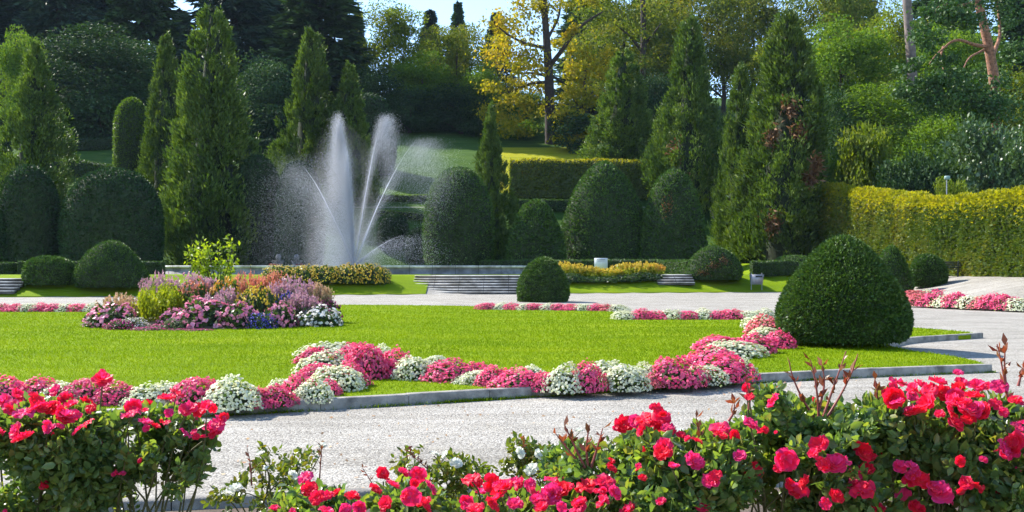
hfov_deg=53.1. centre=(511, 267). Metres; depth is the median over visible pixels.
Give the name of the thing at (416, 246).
topiary shrub
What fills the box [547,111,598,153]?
bush
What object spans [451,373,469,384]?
begonia clump
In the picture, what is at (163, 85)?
conifer tree
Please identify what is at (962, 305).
begonia clump
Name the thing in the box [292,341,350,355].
begonia clump
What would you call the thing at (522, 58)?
maple tree
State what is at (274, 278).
salvia plant
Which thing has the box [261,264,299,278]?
shrub
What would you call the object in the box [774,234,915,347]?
topiary shrub
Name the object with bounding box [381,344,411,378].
begonia clump
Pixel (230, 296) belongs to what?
sage plant
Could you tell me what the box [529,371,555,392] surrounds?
begonia clump
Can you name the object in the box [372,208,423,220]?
hedge
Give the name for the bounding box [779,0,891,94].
broadleaf tree
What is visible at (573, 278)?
canna plant
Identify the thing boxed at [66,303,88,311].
begonia clump
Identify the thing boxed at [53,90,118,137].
bush
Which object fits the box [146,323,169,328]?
petunia plant
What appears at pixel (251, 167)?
topiary shrub
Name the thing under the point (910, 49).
pine tree
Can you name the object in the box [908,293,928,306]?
begonia clump
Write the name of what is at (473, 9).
sky
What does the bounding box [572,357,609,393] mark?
begonia clump
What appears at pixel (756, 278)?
litter bin
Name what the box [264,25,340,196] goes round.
conifer tree
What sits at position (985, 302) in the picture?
begonia clump
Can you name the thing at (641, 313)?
begonia clump
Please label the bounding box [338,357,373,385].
begonia clump
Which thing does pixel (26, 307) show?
begonia clump
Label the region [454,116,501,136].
bush
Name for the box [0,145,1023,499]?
ground
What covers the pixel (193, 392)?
begonia clump
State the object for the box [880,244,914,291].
topiary shrub
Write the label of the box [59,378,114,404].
begonia clump
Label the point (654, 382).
begonia clump
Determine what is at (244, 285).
salvia plant
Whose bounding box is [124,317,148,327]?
alyssum plant
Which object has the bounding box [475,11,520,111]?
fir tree
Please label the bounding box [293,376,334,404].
begonia clump
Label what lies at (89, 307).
begonia clump
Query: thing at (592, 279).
canna plant
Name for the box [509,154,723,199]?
hedge
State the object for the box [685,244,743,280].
topiary shrub
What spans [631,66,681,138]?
broadleaf tree
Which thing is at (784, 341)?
begonia clump
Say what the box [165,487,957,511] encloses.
rose bed
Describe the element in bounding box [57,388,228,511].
rose bush
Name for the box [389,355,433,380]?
begonia clump
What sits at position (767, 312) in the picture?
begonia clump
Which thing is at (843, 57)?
broadleaf tree
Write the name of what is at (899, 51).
broadleaf tree
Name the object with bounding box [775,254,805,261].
topiary shrub
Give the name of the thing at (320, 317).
impatiens plant
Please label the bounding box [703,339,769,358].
begonia clump
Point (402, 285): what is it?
bank lawn
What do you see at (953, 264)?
park bench
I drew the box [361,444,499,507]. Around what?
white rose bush
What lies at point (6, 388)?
begonia clump
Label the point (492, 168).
conifer tree
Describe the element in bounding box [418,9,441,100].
fir tree
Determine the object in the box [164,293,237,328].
impatiens plant
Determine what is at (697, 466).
rose bush
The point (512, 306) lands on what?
begonia clump
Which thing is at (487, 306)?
begonia clump
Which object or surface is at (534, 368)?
begonia clump
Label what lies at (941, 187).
bush
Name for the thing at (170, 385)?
begonia clump
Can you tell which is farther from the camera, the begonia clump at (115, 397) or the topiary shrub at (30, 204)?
the topiary shrub at (30, 204)
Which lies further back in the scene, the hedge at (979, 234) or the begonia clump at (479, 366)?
the hedge at (979, 234)
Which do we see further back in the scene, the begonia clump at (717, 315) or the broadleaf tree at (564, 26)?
the broadleaf tree at (564, 26)
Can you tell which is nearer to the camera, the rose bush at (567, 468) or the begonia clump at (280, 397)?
the rose bush at (567, 468)
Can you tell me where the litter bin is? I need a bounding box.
[749,273,763,289]
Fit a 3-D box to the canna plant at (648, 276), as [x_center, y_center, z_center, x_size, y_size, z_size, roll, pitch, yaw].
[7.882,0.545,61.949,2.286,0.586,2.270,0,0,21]
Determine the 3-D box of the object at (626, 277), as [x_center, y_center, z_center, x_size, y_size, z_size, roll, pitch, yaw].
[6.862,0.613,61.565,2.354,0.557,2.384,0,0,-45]
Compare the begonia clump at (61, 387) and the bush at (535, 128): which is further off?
the bush at (535, 128)
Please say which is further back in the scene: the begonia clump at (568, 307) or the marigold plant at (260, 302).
the begonia clump at (568, 307)
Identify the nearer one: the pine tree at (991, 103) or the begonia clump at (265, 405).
the begonia clump at (265, 405)
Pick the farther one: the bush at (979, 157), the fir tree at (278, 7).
the fir tree at (278, 7)
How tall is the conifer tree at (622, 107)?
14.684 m
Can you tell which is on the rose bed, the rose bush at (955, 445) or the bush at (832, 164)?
the rose bush at (955, 445)
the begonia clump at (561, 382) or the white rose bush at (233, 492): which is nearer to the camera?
the white rose bush at (233, 492)
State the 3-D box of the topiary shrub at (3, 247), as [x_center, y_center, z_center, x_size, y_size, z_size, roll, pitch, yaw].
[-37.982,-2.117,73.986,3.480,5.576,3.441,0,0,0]
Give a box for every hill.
[11,108,766,265]
[711,98,978,191]
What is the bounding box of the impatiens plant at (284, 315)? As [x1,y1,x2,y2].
[261,299,298,327]
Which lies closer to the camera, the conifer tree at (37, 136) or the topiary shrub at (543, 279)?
the topiary shrub at (543, 279)
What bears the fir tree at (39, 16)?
on the hill at (454, 141)
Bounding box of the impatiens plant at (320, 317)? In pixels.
[295,304,343,326]
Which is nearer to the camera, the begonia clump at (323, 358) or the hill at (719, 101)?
the begonia clump at (323, 358)
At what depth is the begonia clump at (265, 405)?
10.46 m
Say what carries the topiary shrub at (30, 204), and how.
on the terrace lawn at (777, 282)
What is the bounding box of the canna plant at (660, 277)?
[648,273,663,280]
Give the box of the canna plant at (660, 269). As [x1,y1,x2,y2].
[649,263,665,273]
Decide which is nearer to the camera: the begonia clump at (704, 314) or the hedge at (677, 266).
the begonia clump at (704, 314)
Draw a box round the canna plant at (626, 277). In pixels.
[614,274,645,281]
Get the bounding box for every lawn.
[0,275,428,296]
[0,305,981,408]
[13,263,790,288]
[500,147,590,192]
[569,275,782,293]
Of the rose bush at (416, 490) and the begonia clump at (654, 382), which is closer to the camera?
the rose bush at (416, 490)
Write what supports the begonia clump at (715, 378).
on the lawn at (962, 337)
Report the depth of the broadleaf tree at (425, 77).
134.31 m
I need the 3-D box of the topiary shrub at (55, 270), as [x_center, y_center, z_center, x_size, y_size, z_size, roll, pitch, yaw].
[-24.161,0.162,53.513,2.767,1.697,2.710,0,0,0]
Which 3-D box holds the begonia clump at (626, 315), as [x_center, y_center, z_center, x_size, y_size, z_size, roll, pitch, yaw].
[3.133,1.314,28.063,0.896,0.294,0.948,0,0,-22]
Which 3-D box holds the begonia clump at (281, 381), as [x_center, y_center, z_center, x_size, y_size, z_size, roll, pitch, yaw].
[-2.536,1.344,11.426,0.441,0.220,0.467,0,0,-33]
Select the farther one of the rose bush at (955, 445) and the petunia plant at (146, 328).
the petunia plant at (146, 328)
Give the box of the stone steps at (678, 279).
[657,274,694,284]
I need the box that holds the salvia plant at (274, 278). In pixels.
[251,270,290,307]
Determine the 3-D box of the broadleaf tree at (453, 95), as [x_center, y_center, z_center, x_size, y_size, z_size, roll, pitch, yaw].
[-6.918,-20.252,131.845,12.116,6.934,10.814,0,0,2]
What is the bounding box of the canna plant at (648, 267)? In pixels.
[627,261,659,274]
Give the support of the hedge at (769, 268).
on the terrace lawn at (777, 282)
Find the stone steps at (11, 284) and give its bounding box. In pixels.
[0,278,23,293]
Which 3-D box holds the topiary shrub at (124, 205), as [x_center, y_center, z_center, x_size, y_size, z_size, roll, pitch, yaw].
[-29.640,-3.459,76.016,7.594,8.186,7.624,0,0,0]
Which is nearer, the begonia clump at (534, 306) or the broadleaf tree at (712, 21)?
the begonia clump at (534, 306)
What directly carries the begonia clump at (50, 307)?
on the lawn at (962, 337)
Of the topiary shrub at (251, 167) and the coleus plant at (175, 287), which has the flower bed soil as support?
the coleus plant at (175, 287)
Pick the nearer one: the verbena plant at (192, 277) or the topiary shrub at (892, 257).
the verbena plant at (192, 277)
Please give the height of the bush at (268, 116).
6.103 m
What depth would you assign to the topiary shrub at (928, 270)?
52.20 m
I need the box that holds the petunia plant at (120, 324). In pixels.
[102,319,136,329]
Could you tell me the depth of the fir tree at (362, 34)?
179.42 m
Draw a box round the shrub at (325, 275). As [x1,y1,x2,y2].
[307,264,343,284]
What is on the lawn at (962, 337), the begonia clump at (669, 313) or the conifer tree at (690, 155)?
the begonia clump at (669, 313)
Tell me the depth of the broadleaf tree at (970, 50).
107.75 m
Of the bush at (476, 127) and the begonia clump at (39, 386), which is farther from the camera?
the bush at (476, 127)
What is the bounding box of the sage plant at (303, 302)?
[280,290,322,321]
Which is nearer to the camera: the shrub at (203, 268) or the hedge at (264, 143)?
the shrub at (203, 268)
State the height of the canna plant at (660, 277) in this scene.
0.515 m
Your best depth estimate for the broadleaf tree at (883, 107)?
96.66 m
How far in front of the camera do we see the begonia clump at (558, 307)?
33.70 m
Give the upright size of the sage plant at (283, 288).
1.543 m
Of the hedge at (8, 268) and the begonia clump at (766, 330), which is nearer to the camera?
the begonia clump at (766, 330)
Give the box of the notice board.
[594,258,607,269]
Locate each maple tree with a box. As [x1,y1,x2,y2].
[465,0,604,144]
[543,39,622,148]
[586,0,685,81]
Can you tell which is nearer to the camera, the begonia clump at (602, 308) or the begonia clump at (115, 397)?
the begonia clump at (115, 397)
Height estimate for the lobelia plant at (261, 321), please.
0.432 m
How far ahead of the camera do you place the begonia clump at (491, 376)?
12.21 m
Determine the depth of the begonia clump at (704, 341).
17.44 m
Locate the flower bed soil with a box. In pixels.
[81,317,303,328]
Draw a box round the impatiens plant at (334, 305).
[313,297,342,317]
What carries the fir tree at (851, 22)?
on the hill at (719, 101)
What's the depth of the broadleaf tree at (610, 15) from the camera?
145.58 m
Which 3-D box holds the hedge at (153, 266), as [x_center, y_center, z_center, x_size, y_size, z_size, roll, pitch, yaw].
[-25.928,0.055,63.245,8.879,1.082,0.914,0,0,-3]
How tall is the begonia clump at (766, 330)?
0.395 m
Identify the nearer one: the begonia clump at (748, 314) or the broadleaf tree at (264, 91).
the begonia clump at (748, 314)
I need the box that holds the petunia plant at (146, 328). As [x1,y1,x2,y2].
[126,327,169,330]
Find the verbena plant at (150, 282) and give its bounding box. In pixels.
[138,270,172,314]
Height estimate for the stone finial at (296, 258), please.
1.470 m
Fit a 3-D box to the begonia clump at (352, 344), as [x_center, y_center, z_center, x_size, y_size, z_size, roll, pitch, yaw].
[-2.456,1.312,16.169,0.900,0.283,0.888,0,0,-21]
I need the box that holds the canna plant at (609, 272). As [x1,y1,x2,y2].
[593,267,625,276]
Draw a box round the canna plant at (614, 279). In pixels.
[596,276,624,282]
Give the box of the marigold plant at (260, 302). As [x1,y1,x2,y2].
[231,282,278,312]
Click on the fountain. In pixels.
(345, 181)
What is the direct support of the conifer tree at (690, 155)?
on the hill at (454, 141)
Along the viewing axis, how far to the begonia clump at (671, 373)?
12.27 m
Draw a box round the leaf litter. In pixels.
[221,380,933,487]
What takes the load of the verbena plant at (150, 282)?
on the flower bed soil
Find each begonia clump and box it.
[0,303,8,311]
[0,373,30,400]
[2,303,23,311]
[15,303,38,311]
[18,374,60,400]
[28,302,48,311]
[40,380,83,397]
[42,303,63,311]
[53,303,76,311]
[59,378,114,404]
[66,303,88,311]
[77,302,99,311]
[92,379,136,406]
[117,380,170,407]
[151,380,186,404]
[168,376,219,404]
[196,373,263,412]
[250,386,274,409]
[260,383,300,407]
[266,378,291,392]
[282,371,317,392]
[289,348,347,373]
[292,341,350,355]
[292,346,329,363]
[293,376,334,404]
[298,361,335,380]
[310,365,367,392]
[318,345,374,361]
[323,376,342,395]
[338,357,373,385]
[340,341,376,352]
[342,343,389,379]
[372,343,396,357]
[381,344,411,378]
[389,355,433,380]
[413,357,476,382]
[426,355,447,367]
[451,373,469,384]
[461,370,487,385]
[462,361,489,372]
[473,364,510,386]
[474,302,496,309]
[486,364,542,390]
[491,302,509,309]
[502,302,521,309]
[515,303,529,309]
[517,364,546,375]
[524,303,542,309]
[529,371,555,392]
[539,302,554,310]
[540,361,586,395]
[545,303,565,310]
[561,303,580,310]
[572,303,592,310]
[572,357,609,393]
[578,359,631,386]
[586,303,604,310]
[597,304,613,310]
[599,364,652,392]
[606,304,631,311]
[610,310,638,319]
[632,308,656,319]
[636,362,656,379]
[640,373,666,388]
[646,309,667,319]
[648,355,711,388]
[658,309,684,319]
[673,310,699,319]
[682,344,740,364]
[687,350,761,383]
[688,364,731,386]
[690,334,741,349]
[692,307,712,319]
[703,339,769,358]
[708,309,732,319]
[721,308,745,319]
[733,330,777,353]
[733,357,758,377]
[739,310,760,319]
[740,315,770,327]
[742,313,776,334]
[742,326,781,339]
[756,307,774,317]
[766,328,797,348]
[905,290,928,296]
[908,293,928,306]
[915,288,944,306]
[926,294,949,307]
[940,291,972,308]
[952,295,982,308]
[966,295,989,309]
[974,291,1004,309]
[989,293,1023,310]
[1002,297,1023,310]
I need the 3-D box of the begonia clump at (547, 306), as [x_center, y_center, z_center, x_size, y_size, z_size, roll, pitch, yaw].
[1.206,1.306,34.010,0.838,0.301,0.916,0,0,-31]
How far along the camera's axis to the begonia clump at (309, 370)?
12.60 m
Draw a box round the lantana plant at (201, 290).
[175,275,211,311]
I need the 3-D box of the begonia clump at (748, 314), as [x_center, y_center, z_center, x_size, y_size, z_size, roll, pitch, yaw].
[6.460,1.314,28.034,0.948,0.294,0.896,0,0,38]
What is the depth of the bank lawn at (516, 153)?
116.79 m
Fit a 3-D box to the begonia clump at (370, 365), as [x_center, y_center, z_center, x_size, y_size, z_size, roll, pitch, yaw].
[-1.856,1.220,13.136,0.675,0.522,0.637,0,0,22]
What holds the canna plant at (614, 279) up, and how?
on the bank lawn at (647, 286)
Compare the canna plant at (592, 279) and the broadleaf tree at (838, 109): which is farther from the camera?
the broadleaf tree at (838, 109)
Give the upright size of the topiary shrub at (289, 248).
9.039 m
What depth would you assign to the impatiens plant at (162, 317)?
24.12 m
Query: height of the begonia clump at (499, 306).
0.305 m
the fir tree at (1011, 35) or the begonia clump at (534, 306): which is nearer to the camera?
the begonia clump at (534, 306)
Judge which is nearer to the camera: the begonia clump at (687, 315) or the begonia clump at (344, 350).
the begonia clump at (344, 350)
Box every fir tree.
[0,0,53,116]
[0,0,104,119]
[9,0,53,79]
[76,0,131,40]
[80,0,193,106]
[157,0,283,122]
[168,8,197,80]
[240,0,325,104]
[259,0,381,130]
[353,14,367,66]
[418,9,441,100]
[449,0,473,107]
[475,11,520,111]
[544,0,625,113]
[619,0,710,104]
[805,0,885,118]
[902,0,981,124]
[980,0,1023,117]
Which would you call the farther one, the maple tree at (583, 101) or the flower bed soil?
the maple tree at (583, 101)
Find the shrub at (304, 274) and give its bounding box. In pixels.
[283,264,320,281]
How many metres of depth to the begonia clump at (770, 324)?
21.13 m
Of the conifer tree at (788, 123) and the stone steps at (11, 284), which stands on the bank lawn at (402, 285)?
the stone steps at (11, 284)
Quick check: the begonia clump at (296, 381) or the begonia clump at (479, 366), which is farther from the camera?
the begonia clump at (479, 366)
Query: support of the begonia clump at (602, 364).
on the lawn at (962, 337)
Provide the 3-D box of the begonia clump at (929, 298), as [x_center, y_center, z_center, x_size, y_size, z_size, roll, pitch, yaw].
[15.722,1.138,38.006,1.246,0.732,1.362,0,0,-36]
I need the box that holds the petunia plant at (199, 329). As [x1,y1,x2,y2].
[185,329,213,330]
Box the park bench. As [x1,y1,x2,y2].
[945,261,960,276]
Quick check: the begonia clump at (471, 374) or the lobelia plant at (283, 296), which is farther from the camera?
the lobelia plant at (283, 296)
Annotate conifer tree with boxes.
[0,37,80,211]
[134,30,194,209]
[157,1,265,265]
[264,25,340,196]
[318,59,385,209]
[470,100,518,259]
[575,48,660,159]
[636,11,727,216]
[707,59,766,262]
[719,2,835,262]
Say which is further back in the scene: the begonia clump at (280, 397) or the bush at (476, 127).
the bush at (476, 127)
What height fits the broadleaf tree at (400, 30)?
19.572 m
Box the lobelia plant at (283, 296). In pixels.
[273,290,291,304]
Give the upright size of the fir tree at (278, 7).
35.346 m
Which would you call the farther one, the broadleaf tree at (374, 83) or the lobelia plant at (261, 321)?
the broadleaf tree at (374, 83)
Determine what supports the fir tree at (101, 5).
on the hill at (454, 141)
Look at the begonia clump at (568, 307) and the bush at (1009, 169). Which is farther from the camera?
the bush at (1009, 169)
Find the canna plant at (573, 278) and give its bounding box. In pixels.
[565,273,585,282]
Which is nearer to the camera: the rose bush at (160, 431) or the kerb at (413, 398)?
the rose bush at (160, 431)
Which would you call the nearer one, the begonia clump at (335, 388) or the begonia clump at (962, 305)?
the begonia clump at (335, 388)
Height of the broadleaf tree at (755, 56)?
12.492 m
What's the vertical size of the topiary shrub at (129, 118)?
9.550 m
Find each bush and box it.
[0,369,130,511]
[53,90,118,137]
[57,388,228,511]
[200,440,326,511]
[246,102,297,138]
[261,466,457,511]
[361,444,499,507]
[451,416,654,511]
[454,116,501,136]
[496,119,544,139]
[498,427,683,485]
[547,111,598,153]
[601,392,766,511]
[729,351,904,511]
[820,148,846,183]
[835,121,894,187]
[852,333,1023,511]
[871,143,959,194]
[933,175,970,194]
[934,112,1023,193]
[988,121,1023,189]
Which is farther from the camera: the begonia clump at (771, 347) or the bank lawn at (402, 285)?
the bank lawn at (402, 285)
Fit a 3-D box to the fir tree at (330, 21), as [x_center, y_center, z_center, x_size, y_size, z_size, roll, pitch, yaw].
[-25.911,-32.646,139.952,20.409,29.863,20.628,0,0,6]
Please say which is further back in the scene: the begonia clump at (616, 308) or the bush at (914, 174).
the bush at (914, 174)
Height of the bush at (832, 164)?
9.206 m
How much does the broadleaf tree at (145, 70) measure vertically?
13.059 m
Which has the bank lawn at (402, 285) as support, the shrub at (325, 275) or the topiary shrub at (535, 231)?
the shrub at (325, 275)
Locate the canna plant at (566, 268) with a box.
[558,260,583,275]
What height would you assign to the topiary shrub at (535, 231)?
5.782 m
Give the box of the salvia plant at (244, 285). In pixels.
[225,269,260,295]
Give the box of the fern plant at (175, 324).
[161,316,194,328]
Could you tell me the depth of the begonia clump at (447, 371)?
12.70 m
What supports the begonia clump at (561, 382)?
on the lawn at (962, 337)
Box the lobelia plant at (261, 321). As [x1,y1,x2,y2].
[245,312,278,328]
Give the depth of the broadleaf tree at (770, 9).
146.79 m
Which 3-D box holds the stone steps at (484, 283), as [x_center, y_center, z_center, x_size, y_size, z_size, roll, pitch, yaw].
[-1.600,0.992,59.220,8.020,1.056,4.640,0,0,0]
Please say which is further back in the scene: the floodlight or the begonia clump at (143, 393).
the floodlight
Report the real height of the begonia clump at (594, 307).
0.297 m
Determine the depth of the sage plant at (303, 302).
25.29 m
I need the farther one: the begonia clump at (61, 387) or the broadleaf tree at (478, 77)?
the broadleaf tree at (478, 77)
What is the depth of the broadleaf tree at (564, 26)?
173.62 m
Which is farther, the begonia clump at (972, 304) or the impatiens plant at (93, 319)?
the begonia clump at (972, 304)
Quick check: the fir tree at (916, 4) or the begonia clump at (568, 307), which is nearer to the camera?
the begonia clump at (568, 307)
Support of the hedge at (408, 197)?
on the hill at (454, 141)
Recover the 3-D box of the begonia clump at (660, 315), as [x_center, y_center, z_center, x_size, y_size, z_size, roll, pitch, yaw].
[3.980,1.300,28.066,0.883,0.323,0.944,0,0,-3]
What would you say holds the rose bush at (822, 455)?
on the rose bed
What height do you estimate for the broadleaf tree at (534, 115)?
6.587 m
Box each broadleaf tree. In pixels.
[0,24,51,130]
[5,19,156,128]
[79,38,174,124]
[227,47,293,134]
[349,0,437,93]
[354,65,409,129]
[382,83,445,132]
[386,49,463,117]
[412,22,503,110]
[415,83,499,133]
[455,61,508,119]
[498,87,562,129]
[550,0,685,101]
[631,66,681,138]
[666,0,777,115]
[702,0,816,93]
[706,109,734,148]
[744,33,824,93]
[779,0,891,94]
[796,12,906,139]
[822,80,889,161]
[828,80,945,164]
[853,0,932,132]
[887,107,987,191]
[897,14,1014,131]
[973,64,1023,141]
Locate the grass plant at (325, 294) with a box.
[304,282,334,306]
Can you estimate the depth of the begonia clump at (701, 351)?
14.85 m
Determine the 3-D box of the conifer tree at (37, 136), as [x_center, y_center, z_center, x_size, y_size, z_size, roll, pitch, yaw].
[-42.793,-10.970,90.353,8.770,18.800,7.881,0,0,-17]
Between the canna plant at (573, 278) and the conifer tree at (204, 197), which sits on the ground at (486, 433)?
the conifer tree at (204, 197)
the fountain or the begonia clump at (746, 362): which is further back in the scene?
the fountain
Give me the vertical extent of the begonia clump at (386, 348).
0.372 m
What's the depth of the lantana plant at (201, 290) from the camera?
25.91 m
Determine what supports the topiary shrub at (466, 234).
on the terrace lawn at (777, 282)
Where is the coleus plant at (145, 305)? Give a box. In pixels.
[134,283,183,321]
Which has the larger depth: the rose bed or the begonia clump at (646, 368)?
the begonia clump at (646, 368)
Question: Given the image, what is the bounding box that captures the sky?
[72,0,1023,104]
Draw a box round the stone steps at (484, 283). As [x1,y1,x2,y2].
[414,275,519,293]
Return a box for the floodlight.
[944,176,949,194]
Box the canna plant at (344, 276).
[331,262,362,283]
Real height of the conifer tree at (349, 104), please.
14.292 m
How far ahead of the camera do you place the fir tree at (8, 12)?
148.80 m
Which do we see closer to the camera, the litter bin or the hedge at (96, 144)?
the litter bin
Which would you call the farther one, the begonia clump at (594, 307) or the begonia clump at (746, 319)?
the begonia clump at (594, 307)
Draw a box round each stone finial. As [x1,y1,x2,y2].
[273,254,283,264]
[291,254,302,264]
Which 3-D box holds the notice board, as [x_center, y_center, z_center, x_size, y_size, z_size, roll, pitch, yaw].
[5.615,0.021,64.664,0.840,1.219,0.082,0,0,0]
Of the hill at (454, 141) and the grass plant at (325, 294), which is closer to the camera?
the grass plant at (325, 294)
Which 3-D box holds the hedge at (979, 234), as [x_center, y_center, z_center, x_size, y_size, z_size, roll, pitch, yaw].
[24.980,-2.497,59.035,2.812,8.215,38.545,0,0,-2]
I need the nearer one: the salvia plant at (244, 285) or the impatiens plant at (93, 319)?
the impatiens plant at (93, 319)
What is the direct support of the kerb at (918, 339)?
on the ground at (486, 433)
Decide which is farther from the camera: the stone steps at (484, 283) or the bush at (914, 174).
the bush at (914, 174)
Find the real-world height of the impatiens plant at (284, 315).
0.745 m
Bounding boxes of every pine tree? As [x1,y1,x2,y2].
[882,0,1023,179]
[902,0,917,149]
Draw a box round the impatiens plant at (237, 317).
[213,300,258,328]
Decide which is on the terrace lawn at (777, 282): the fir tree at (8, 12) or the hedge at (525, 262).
the hedge at (525, 262)
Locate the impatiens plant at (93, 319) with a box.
[81,302,138,327]
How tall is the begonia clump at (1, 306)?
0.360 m
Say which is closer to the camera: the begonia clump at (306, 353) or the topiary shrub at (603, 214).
the begonia clump at (306, 353)
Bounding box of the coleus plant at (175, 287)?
[154,279,186,319]
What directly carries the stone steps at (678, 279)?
on the bank lawn at (647, 286)
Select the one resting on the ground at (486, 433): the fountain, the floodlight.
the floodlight
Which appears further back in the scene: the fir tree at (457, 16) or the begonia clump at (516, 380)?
the fir tree at (457, 16)
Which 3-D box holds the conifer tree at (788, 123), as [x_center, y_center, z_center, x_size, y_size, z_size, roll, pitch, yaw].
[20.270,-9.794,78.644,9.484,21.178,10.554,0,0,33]
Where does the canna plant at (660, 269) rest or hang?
on the terrace lawn at (777, 282)
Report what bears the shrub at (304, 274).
on the bank lawn at (402, 285)
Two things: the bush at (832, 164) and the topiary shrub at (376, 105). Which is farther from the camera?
the topiary shrub at (376, 105)
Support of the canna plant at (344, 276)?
on the bank lawn at (402, 285)
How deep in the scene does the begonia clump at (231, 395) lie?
10.27 m
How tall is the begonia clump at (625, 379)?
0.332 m
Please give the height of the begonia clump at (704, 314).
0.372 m
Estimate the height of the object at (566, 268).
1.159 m
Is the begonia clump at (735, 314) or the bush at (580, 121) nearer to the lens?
the begonia clump at (735, 314)
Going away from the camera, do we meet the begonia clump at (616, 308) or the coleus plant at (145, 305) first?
the coleus plant at (145, 305)
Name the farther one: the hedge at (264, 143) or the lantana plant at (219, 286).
the hedge at (264, 143)
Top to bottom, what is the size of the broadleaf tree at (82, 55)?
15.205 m
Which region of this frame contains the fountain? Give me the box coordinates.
[165,110,525,274]
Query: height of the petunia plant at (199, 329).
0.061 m
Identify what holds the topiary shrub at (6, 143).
on the hill at (454, 141)
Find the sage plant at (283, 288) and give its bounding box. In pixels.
[264,273,322,307]
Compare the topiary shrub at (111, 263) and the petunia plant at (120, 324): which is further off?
the topiary shrub at (111, 263)
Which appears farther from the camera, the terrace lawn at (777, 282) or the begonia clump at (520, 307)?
the terrace lawn at (777, 282)
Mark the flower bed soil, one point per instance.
(203, 327)
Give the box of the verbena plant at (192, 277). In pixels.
[169,272,225,296]
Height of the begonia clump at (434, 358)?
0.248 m
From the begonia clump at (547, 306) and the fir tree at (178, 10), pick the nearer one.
the begonia clump at (547, 306)
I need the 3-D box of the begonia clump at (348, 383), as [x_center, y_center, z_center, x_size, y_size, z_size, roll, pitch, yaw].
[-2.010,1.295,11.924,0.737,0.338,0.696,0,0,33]
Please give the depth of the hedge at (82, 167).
104.53 m
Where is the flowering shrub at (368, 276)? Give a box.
[351,263,383,284]
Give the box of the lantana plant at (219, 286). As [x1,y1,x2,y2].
[207,276,241,300]
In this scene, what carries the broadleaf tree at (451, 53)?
on the hill at (454, 141)
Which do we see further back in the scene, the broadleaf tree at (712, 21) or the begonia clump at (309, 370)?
the broadleaf tree at (712, 21)
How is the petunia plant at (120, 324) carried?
on the flower bed soil
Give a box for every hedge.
[0,261,16,274]
[17,260,165,274]
[49,158,112,176]
[55,137,112,150]
[232,138,294,160]
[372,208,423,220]
[373,194,427,201]
[479,258,660,273]
[498,198,568,210]
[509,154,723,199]
[656,259,689,273]
[749,259,800,276]
[814,181,1023,276]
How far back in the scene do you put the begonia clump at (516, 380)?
11.95 m
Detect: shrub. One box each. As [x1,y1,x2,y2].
[0,113,13,186]
[0,163,61,267]
[0,209,7,261]
[21,255,74,285]
[56,166,165,260]
[71,239,149,288]
[111,96,150,177]
[184,233,240,283]
[231,153,279,264]
[261,264,299,278]
[273,159,325,264]
[283,264,320,281]
[307,264,343,284]
[356,92,397,174]
[376,213,409,248]
[404,226,424,260]
[421,166,495,264]
[504,198,566,259]
[516,256,570,302]
[560,159,643,259]
[639,167,708,259]
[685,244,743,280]
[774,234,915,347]
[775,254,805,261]
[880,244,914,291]
[909,253,949,287]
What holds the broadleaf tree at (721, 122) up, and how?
on the hill at (454, 141)
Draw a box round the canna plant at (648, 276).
[631,272,658,280]
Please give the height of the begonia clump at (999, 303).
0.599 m
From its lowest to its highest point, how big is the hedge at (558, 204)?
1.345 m
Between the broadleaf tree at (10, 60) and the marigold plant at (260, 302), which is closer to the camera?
the marigold plant at (260, 302)
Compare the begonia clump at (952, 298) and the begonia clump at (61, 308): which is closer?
the begonia clump at (61, 308)
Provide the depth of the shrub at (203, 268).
30.99 m
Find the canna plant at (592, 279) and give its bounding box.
[575,275,605,281]
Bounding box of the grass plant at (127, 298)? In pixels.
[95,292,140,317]
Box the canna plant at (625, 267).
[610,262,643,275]
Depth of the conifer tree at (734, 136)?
82.50 m
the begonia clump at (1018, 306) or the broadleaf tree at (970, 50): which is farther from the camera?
the broadleaf tree at (970, 50)
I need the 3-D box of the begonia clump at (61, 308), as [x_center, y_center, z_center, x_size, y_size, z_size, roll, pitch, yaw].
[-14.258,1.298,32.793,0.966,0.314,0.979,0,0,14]
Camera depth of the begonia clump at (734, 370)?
12.90 m
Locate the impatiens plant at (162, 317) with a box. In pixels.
[155,307,182,323]
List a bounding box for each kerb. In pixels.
[60,482,782,511]
[107,364,991,416]
[888,332,982,346]
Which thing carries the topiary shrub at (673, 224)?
on the terrace lawn at (777, 282)
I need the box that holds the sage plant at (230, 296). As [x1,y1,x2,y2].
[204,287,247,307]
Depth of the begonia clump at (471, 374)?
12.36 m
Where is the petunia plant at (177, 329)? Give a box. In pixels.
[168,328,190,330]

